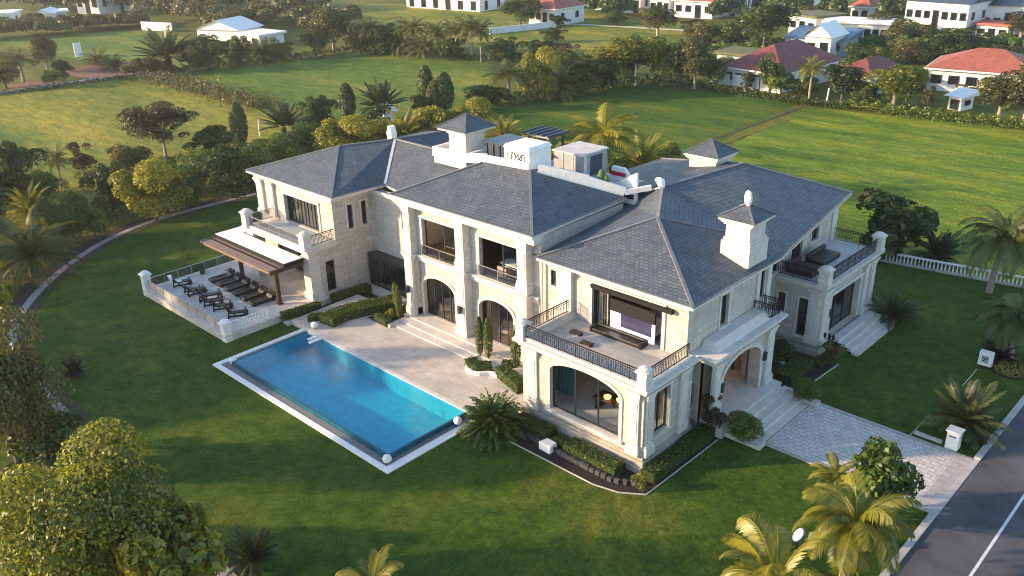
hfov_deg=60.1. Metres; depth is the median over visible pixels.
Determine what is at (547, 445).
stone block
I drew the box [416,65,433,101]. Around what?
column cypress
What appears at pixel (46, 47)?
broadleaf tree
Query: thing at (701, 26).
broadleaf tree
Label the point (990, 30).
door
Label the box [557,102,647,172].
palm tree
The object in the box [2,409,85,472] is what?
bush
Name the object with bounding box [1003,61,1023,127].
broadleaf tree
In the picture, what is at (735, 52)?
garden shed
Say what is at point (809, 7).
broadleaf tree
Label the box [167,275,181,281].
towel
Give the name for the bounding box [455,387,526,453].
spiky bush
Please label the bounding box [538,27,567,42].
broadleaf tree
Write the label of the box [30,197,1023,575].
lawn
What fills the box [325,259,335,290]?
window
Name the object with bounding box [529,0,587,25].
bungalow
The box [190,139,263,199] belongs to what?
broadleaf tree
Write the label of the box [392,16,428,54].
palm tree
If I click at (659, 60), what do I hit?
broadleaf tree
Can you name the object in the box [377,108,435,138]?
date palm
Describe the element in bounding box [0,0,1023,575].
ground
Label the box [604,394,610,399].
lamp bowl
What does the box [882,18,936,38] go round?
broadleaf tree
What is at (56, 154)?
palm tree
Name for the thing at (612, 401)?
dining table
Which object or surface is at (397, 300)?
column cypress
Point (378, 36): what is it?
broadleaf tree
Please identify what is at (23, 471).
bush
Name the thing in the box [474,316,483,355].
column cypress
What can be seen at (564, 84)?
date palm
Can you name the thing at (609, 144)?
palm tree
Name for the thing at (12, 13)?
house
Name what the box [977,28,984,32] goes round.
window
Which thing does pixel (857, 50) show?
bush
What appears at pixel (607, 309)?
curtain
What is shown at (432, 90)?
column cypress
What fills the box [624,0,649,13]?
house
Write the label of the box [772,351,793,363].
clipped hedge
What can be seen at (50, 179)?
broadleaf tree
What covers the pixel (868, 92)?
broadleaf tree
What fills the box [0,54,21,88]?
broadleaf tree
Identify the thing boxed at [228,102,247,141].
column cypress
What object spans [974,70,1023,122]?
broadleaf tree
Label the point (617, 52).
broadleaf tree
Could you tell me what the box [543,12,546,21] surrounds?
door
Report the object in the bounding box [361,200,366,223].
window
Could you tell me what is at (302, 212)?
window
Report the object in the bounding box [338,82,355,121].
column cypress
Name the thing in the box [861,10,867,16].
door
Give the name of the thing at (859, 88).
bush
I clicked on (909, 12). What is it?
window
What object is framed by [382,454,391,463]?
pool lamp
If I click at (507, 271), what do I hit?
armchair
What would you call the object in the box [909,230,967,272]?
cycad
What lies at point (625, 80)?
field hedge
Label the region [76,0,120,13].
house
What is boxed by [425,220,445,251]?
window
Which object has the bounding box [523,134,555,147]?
bush
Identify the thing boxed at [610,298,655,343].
media wall
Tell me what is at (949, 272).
white balustrade
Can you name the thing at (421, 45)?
date palm
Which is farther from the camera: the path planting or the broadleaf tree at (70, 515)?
the path planting
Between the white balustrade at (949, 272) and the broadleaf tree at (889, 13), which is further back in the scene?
the broadleaf tree at (889, 13)
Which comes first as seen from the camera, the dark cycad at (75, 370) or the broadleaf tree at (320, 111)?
the dark cycad at (75, 370)
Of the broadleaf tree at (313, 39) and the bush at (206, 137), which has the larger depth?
the broadleaf tree at (313, 39)
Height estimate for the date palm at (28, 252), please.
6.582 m
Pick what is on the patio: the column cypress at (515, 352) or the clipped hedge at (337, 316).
the clipped hedge at (337, 316)
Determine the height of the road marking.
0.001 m
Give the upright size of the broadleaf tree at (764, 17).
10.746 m
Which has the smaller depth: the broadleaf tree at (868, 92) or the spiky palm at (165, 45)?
the broadleaf tree at (868, 92)
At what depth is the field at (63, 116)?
137.48 m
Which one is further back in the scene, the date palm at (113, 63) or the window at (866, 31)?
the window at (866, 31)
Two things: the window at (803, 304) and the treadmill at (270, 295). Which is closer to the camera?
the window at (803, 304)
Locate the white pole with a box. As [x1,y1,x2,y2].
[634,58,636,85]
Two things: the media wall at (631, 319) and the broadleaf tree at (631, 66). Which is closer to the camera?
the media wall at (631, 319)
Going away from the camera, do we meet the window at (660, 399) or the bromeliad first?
the window at (660, 399)
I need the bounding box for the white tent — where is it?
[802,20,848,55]
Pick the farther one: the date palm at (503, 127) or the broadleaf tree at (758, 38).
the broadleaf tree at (758, 38)
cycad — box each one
[61,353,84,378]
[225,524,280,575]
[868,285,925,331]
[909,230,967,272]
[917,373,1011,450]
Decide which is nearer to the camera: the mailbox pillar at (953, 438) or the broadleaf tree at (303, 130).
the mailbox pillar at (953, 438)
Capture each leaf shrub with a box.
[846,435,926,515]
[853,184,939,259]
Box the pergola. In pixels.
[200,226,303,304]
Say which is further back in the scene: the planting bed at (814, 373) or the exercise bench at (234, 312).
the exercise bench at (234, 312)
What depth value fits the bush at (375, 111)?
124.25 m
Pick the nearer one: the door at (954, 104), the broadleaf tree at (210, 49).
the door at (954, 104)
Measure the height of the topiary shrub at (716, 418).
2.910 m
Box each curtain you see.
[555,366,574,396]
[607,294,608,324]
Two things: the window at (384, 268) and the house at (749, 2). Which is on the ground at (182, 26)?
the house at (749, 2)
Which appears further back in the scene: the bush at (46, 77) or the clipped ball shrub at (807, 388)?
the bush at (46, 77)
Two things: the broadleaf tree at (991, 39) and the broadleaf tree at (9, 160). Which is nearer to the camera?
the broadleaf tree at (9, 160)
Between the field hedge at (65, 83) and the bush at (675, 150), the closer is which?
the bush at (675, 150)
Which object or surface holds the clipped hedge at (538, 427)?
on the planting bed at (533, 447)
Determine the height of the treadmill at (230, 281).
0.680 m
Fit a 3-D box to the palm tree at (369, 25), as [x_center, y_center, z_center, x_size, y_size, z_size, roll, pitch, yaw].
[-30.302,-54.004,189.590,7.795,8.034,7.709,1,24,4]
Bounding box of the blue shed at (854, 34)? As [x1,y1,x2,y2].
[782,25,863,57]
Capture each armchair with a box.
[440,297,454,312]
[497,266,515,276]
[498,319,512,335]
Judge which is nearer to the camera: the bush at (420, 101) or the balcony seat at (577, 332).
the balcony seat at (577, 332)
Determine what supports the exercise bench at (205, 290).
on the terrace
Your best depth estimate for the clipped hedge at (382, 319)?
67.68 m
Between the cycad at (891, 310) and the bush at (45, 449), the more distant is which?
the cycad at (891, 310)
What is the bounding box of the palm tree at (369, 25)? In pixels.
[353,16,387,53]
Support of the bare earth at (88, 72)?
on the ground at (182, 26)
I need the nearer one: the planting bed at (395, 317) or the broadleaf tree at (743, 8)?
the planting bed at (395, 317)
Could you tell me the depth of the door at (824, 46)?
171.78 m
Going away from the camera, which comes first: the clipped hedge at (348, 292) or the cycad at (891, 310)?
the cycad at (891, 310)
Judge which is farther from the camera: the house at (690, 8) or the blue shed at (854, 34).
the house at (690, 8)
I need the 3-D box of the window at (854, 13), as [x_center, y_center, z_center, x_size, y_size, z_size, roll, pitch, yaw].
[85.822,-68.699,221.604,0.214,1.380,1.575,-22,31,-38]
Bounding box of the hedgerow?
[121,67,289,110]
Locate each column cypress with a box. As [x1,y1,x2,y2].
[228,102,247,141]
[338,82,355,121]
[391,281,395,307]
[394,285,402,318]
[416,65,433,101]
[425,80,443,108]
[434,71,454,110]
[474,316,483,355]
[483,318,492,358]
[510,330,521,367]
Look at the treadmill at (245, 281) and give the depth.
74.15 m
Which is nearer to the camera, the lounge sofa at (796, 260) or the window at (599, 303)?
the window at (599, 303)
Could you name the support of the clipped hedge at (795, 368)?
on the planting bed at (814, 373)
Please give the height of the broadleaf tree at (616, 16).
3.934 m
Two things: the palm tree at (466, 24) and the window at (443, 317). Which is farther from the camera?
the palm tree at (466, 24)
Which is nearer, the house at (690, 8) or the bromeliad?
the bromeliad
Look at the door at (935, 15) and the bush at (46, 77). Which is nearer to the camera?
the bush at (46, 77)
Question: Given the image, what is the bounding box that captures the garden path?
[8,193,256,575]
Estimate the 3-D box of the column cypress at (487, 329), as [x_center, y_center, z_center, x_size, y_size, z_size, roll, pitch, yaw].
[-1.657,3.550,61.375,0.741,3.371,0.731,2,24,7]
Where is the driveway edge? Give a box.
[766,403,972,512]
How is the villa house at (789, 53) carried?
on the ground at (182, 26)
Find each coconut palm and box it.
[335,544,404,575]
[719,512,829,575]
[792,469,922,575]
[957,205,1023,293]
[974,293,1023,360]
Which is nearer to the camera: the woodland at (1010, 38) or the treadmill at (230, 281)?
the treadmill at (230, 281)
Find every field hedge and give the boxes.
[0,74,127,94]
[73,137,290,178]
[152,45,488,73]
[505,74,690,103]
[686,79,848,108]
[847,97,1023,130]
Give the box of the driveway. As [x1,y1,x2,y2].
[766,405,956,500]
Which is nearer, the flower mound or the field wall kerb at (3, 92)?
the flower mound
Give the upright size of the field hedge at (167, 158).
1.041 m
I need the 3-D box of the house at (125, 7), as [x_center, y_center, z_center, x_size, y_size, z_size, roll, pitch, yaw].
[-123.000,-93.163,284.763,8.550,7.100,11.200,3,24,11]
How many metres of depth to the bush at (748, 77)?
145.95 m
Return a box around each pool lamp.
[229,356,236,363]
[311,322,317,328]
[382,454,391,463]
[453,417,461,425]
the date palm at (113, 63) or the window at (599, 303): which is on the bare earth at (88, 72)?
the date palm at (113, 63)
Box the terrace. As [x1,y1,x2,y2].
[142,260,331,339]
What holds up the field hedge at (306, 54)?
on the field at (327, 75)
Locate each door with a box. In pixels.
[85,3,90,13]
[445,0,450,9]
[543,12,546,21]
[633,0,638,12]
[694,5,700,17]
[819,42,827,50]
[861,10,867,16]
[931,10,938,27]
[949,99,959,109]
[987,28,994,37]
[1004,12,1010,20]
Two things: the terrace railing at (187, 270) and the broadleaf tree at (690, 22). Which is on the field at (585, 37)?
the broadleaf tree at (690, 22)
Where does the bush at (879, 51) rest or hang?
on the ground at (182, 26)
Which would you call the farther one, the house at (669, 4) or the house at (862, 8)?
the house at (669, 4)
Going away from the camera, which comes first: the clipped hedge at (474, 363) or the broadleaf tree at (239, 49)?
the clipped hedge at (474, 363)
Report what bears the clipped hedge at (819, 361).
on the planting bed at (814, 373)
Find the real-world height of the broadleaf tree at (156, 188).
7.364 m
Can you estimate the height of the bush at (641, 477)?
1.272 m
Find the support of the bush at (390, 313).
on the planting bed at (395, 317)
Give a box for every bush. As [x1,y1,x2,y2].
[0,470,33,556]
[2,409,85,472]
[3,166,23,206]
[40,70,61,85]
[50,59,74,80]
[70,207,108,239]
[120,60,142,77]
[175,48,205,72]
[181,124,235,151]
[361,104,391,125]
[384,309,394,317]
[409,94,429,114]
[414,105,452,131]
[433,37,465,59]
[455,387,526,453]
[461,84,513,104]
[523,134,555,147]
[550,15,571,25]
[608,155,637,172]
[630,472,646,490]
[654,140,681,158]
[740,72,755,90]
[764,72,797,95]
[773,339,795,357]
[781,76,819,96]
[822,341,847,361]
[844,42,875,61]
[847,80,877,97]
[865,47,895,57]
[955,84,977,88]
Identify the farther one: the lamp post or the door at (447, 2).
the door at (447, 2)
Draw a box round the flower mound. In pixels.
[990,359,1023,379]
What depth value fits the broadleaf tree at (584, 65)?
143.95 m
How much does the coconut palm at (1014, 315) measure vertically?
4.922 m
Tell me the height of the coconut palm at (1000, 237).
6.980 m
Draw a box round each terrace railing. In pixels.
[147,280,219,328]
[151,252,249,284]
[231,308,269,331]
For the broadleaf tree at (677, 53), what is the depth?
148.09 m
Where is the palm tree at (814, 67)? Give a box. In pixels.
[792,54,831,101]
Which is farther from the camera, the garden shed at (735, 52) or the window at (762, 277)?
the garden shed at (735, 52)
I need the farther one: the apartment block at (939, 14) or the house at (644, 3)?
the house at (644, 3)
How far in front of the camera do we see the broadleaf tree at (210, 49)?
174.15 m
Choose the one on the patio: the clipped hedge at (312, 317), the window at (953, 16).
the clipped hedge at (312, 317)
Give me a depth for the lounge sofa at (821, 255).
64.13 m
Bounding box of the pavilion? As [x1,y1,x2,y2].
[195,16,262,40]
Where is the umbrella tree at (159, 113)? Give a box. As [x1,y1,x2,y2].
[116,100,199,157]
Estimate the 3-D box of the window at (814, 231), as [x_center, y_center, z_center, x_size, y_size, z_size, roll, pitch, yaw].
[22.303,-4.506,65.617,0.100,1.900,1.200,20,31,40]
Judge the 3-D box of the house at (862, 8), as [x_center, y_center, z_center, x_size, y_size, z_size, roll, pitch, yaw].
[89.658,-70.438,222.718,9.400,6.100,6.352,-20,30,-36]
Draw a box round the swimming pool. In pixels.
[212,329,468,473]
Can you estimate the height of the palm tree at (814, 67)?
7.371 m
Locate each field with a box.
[0,30,231,70]
[0,76,310,202]
[169,50,493,129]
[348,4,715,49]
[490,84,793,165]
[729,108,1023,283]
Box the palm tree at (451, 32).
[438,19,469,52]
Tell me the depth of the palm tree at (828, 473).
45.83 m
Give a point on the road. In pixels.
(958, 535)
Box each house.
[0,9,22,19]
[32,7,57,17]
[54,8,68,15]
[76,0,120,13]
[120,0,146,10]
[406,0,504,11]
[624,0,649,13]
[650,0,673,14]
[671,0,723,18]
[722,39,843,92]
[724,0,752,16]
[788,10,848,32]
[791,0,819,11]
[821,16,897,38]
[848,0,882,16]
[973,19,1015,37]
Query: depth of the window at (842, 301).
64.99 m
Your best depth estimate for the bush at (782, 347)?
61.61 m
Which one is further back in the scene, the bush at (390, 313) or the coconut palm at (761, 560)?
the bush at (390, 313)
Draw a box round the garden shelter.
[945,87,979,110]
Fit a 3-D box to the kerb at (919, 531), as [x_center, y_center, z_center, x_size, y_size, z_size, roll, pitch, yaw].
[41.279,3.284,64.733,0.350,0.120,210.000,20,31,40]
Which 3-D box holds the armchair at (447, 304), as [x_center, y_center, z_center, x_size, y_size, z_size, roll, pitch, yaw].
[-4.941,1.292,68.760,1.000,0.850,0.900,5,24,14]
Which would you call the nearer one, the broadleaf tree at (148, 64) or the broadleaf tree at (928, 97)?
the broadleaf tree at (928, 97)
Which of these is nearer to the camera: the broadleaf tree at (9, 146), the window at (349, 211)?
the window at (349, 211)
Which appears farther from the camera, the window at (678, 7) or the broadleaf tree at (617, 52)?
the window at (678, 7)
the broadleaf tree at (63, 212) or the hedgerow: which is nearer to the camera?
the broadleaf tree at (63, 212)
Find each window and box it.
[91,0,96,7]
[280,245,303,271]
[287,195,319,230]
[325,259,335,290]
[347,204,352,227]
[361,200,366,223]
[368,250,406,297]
[409,0,413,6]
[421,0,425,6]
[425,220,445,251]
[427,278,455,323]
[433,0,437,7]
[458,0,462,9]
[470,1,475,10]
[482,238,516,271]
[482,300,509,346]
[551,270,555,285]
[553,366,617,435]
[590,153,602,175]
[592,289,661,348]
[653,387,666,431]
[676,5,681,11]
[685,5,690,11]
[720,294,726,323]
[760,271,763,295]
[777,291,785,309]
[791,242,800,258]
[796,297,807,335]
[811,227,816,239]
[829,282,854,329]
[852,10,857,15]
[863,29,869,38]
[872,29,878,34]
[906,9,912,16]
[915,10,921,17]
[923,10,929,17]
[930,74,941,82]
[941,12,947,19]
[947,75,959,84]
[950,12,956,20]
[959,13,966,20]
[964,99,970,105]
[965,77,977,85]
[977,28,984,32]
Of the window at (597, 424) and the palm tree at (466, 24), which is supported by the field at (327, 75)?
the palm tree at (466, 24)
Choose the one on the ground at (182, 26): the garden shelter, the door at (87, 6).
the garden shelter
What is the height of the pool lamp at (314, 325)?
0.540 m
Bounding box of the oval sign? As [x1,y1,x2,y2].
[792,528,804,548]
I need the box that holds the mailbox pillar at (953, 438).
[944,424,965,451]
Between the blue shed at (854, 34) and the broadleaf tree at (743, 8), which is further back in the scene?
the broadleaf tree at (743, 8)
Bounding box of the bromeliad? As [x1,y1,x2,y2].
[976,336,1019,364]
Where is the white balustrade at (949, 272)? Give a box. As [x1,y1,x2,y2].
[879,254,1023,288]
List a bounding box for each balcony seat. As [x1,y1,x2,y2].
[569,329,583,336]
[579,339,593,347]
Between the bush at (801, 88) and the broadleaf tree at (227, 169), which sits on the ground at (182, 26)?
the bush at (801, 88)
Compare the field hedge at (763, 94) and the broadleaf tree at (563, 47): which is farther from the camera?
the broadleaf tree at (563, 47)
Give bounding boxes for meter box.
[977,349,994,368]
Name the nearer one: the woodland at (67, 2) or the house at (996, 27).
the house at (996, 27)
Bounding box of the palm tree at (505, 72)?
[475,58,536,103]
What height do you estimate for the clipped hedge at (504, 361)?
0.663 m
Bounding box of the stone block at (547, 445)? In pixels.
[539,438,556,453]
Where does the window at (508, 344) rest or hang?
in the villa
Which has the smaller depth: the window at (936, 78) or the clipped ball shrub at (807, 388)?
the clipped ball shrub at (807, 388)
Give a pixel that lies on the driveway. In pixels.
(815, 434)
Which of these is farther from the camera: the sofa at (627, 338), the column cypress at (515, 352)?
the column cypress at (515, 352)
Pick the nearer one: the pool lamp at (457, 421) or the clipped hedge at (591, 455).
the clipped hedge at (591, 455)
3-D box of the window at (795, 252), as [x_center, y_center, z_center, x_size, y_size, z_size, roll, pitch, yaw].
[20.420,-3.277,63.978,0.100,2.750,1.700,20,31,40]
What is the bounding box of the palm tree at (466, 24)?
[449,14,489,59]
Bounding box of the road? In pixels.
[890,405,1023,575]
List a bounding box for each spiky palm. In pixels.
[126,24,198,70]
[257,99,310,133]
[353,76,409,110]
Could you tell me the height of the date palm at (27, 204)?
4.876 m
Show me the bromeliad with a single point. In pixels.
(999, 354)
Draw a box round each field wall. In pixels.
[140,21,172,30]
[489,21,555,33]
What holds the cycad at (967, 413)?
on the lawn at (224, 449)
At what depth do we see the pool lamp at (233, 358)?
62.90 m
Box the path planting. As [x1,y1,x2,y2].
[5,180,253,290]
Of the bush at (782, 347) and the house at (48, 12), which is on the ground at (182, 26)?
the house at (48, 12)
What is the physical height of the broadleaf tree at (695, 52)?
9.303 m
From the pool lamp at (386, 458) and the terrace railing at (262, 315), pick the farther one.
the terrace railing at (262, 315)
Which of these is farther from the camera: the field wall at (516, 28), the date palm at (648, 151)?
the field wall at (516, 28)
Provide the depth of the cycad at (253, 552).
43.02 m
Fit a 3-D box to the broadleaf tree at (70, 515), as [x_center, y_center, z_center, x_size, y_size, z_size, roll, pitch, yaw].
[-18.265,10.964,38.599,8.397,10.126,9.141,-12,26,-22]
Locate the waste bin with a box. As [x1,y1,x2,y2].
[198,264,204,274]
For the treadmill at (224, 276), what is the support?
on the terrace
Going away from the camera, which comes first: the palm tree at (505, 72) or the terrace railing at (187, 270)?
the terrace railing at (187, 270)
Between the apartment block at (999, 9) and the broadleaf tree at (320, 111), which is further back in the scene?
the apartment block at (999, 9)
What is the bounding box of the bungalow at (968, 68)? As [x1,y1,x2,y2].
[924,48,1023,94]
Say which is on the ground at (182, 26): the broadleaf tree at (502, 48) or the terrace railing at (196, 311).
the broadleaf tree at (502, 48)
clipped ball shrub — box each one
[727,409,764,444]
[791,376,823,402]
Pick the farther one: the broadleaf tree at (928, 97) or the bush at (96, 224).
the broadleaf tree at (928, 97)
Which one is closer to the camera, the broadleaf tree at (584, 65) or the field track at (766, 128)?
the field track at (766, 128)
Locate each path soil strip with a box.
[0,189,256,575]
[18,195,257,575]
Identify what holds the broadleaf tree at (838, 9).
on the ground at (182, 26)
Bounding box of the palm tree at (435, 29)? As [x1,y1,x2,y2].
[421,21,447,56]
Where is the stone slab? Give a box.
[914,430,942,443]
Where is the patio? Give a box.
[292,294,522,413]
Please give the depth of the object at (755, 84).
146.91 m
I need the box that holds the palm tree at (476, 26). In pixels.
[464,18,494,61]
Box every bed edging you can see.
[507,428,717,494]
[779,361,838,380]
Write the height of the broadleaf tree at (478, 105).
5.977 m
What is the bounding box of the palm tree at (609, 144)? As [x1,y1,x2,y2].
[560,133,621,158]
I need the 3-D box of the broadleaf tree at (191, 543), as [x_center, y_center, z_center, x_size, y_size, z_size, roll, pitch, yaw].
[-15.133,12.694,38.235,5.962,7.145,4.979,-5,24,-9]
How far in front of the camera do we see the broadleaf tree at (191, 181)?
94.55 m
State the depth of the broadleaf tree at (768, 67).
140.50 m
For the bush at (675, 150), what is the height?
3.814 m
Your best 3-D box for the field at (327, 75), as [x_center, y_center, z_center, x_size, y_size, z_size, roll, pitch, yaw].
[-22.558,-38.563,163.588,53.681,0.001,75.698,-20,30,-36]
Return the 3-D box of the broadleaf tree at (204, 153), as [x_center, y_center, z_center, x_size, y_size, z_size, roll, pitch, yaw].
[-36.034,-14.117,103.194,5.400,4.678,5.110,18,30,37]
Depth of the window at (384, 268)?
73.29 m
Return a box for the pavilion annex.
[235,28,286,45]
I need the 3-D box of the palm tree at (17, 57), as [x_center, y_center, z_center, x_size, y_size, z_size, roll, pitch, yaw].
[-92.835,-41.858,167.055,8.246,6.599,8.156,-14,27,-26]
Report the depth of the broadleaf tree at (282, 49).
184.12 m
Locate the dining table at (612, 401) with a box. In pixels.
[592,389,618,408]
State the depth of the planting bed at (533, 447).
50.50 m
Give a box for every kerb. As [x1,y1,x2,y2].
[0,72,146,94]
[465,354,496,376]
[879,395,1023,575]
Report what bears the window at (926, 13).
in the apartment block at (939, 14)
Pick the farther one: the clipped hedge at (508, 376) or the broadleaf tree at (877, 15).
the broadleaf tree at (877, 15)
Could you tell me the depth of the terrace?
72.31 m
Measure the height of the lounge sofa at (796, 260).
0.730 m
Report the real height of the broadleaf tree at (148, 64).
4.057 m
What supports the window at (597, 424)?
in the villa
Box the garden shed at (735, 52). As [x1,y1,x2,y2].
[713,46,761,60]
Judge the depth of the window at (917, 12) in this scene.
199.92 m
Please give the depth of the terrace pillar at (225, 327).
66.11 m
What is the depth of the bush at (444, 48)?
179.59 m
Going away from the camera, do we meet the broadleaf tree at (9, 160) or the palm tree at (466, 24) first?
the broadleaf tree at (9, 160)
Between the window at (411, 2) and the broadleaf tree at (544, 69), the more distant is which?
the window at (411, 2)
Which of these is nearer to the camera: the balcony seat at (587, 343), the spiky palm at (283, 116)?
the balcony seat at (587, 343)
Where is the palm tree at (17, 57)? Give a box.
[0,47,40,82]
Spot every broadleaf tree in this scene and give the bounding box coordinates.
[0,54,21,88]
[0,140,49,187]
[0,147,32,208]
[0,201,7,239]
[0,279,12,354]
[0,304,75,473]
[0,416,193,575]
[20,168,69,205]
[28,33,57,74]
[36,189,91,241]
[66,142,97,176]
[78,161,131,217]
[88,501,228,575]
[104,144,153,169]
[107,158,193,222]
[128,53,169,71]
[161,164,204,209]
[176,148,219,183]
[179,34,229,70]
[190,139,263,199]
[219,35,252,64]
[234,145,272,170]
[247,132,305,161]
[265,38,294,57]
[286,120,326,148]
[295,95,341,126]
[296,25,328,56]
[309,8,352,53]
[311,114,378,150]
[344,22,379,53]
[352,119,387,139]
[363,22,405,53]
[448,96,491,120]
[478,36,528,64]
[498,0,542,24]
[517,45,561,99]
[525,39,564,56]
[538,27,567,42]
[551,53,611,95]
[552,43,580,65]
[584,36,640,87]
[591,54,619,90]
[604,9,627,24]
[615,33,650,80]
[635,7,646,18]
[638,4,678,35]
[638,35,681,85]
[663,38,693,87]
[679,19,707,33]
[680,34,714,88]
[684,21,728,47]
[696,55,726,88]
[703,21,755,43]
[708,56,734,63]
[728,6,756,22]
[738,0,801,36]
[749,32,783,46]
[753,52,785,94]
[798,5,830,10]
[824,57,867,100]
[833,7,849,15]
[857,83,881,104]
[861,63,932,107]
[866,13,906,28]
[874,4,904,18]
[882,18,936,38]
[885,38,929,63]
[911,27,950,36]
[913,40,958,63]
[921,85,935,108]
[922,26,995,54]
[973,34,1001,42]
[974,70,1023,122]
[989,43,1021,52]
[1002,11,1023,37]
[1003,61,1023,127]
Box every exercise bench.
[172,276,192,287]
[180,283,201,292]
[183,284,207,296]
[194,286,222,302]
[199,294,223,307]
[209,298,232,311]
[224,305,247,318]
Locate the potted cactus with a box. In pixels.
[597,169,609,181]
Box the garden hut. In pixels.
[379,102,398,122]
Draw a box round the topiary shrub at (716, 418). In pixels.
[700,394,728,428]
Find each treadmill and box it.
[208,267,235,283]
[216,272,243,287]
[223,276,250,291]
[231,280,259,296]
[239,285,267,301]
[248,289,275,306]
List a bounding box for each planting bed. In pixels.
[368,304,406,326]
[508,432,716,493]
[771,350,833,388]
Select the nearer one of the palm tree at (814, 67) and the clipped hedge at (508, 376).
the clipped hedge at (508, 376)
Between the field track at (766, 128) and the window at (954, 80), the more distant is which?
the window at (954, 80)
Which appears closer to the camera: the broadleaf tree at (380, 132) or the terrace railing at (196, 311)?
the terrace railing at (196, 311)
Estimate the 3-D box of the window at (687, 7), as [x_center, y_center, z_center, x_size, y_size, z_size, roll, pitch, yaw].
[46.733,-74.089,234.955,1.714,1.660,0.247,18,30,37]
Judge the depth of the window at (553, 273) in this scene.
57.55 m
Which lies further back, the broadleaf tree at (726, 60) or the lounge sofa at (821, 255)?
the broadleaf tree at (726, 60)
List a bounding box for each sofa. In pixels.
[589,322,647,349]
[786,255,820,278]
[805,244,840,265]
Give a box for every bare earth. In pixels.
[2,80,61,88]
[66,62,142,78]
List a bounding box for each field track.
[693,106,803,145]
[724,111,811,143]
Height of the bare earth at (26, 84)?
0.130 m
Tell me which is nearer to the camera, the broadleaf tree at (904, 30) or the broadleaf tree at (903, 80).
the broadleaf tree at (903, 80)
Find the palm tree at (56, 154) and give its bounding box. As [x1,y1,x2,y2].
[42,144,72,187]
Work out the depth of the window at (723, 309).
54.01 m
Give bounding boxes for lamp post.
[823,332,834,365]
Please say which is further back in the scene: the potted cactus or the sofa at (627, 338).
the potted cactus
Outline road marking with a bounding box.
[969,494,1023,575]
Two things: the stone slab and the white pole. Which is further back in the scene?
the white pole
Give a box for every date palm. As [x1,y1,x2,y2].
[0,202,88,293]
[3,179,56,229]
[79,47,111,66]
[98,53,126,71]
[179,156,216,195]
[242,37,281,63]
[376,22,420,56]
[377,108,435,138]
[401,31,441,59]
[484,114,527,138]
[532,62,585,103]
[549,140,560,159]
[608,129,680,167]
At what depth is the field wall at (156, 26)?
233.75 m
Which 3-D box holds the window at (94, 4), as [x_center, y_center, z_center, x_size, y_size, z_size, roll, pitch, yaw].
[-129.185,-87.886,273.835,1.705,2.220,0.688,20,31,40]
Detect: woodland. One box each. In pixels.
[0,0,331,7]
[0,12,149,33]
[130,0,362,26]
[578,0,906,15]
[709,17,1023,55]
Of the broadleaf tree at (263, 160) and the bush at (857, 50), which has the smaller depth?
the broadleaf tree at (263, 160)
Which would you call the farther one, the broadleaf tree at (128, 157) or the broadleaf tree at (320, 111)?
the broadleaf tree at (320, 111)
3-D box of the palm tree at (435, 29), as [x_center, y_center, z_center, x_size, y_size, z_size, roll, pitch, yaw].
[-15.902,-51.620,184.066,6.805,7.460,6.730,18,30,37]
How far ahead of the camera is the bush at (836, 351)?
60.84 m
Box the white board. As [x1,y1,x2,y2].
[72,42,82,56]
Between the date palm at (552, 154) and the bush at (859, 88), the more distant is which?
the bush at (859, 88)
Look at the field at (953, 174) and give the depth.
106.92 m
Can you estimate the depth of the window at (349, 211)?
72.28 m
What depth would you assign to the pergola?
71.90 m
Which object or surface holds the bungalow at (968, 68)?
on the ground at (182, 26)
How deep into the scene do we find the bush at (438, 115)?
116.86 m
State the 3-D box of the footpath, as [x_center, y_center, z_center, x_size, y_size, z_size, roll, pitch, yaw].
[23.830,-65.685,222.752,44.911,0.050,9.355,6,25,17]
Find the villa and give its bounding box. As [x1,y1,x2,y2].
[239,113,893,473]
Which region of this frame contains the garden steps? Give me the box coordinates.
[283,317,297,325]
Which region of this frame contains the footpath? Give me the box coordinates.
[565,24,682,30]
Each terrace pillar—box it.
[138,270,151,296]
[217,318,233,342]
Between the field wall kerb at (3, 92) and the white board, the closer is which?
the field wall kerb at (3, 92)
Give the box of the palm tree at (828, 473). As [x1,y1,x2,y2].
[807,451,853,492]
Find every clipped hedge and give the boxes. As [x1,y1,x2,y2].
[279,300,320,320]
[307,311,323,321]
[319,294,402,327]
[329,282,371,301]
[373,312,391,326]
[464,356,492,370]
[495,362,522,393]
[501,359,514,367]
[512,411,556,439]
[551,433,569,449]
[562,437,625,478]
[640,442,690,483]
[677,423,714,455]
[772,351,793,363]
[773,355,813,384]
[810,354,827,368]
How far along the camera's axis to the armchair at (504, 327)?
64.83 m
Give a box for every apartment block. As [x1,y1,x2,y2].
[905,0,992,34]
[986,0,1023,34]
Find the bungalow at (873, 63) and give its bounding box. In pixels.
[832,56,902,93]

